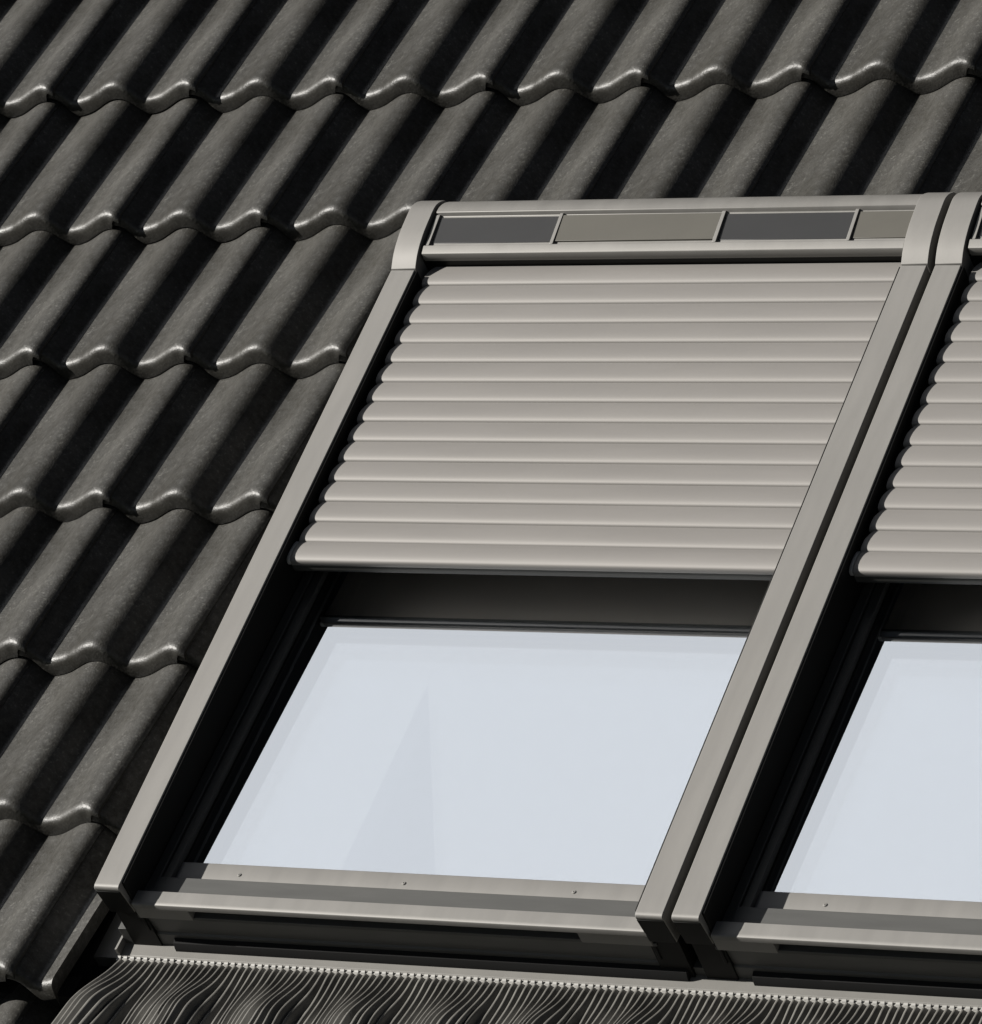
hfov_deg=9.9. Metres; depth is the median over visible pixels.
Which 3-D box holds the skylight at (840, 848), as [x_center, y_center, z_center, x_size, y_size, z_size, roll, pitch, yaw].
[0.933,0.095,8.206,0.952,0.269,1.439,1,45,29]
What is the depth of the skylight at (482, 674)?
8.63 m
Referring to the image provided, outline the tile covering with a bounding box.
[0,0,981,1023]
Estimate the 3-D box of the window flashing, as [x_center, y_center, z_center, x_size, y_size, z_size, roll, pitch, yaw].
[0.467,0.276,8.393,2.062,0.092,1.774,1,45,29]
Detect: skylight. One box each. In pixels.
[94,192,955,981]
[672,192,981,998]
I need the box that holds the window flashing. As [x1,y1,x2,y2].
[51,913,981,1023]
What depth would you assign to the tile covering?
9.52 m

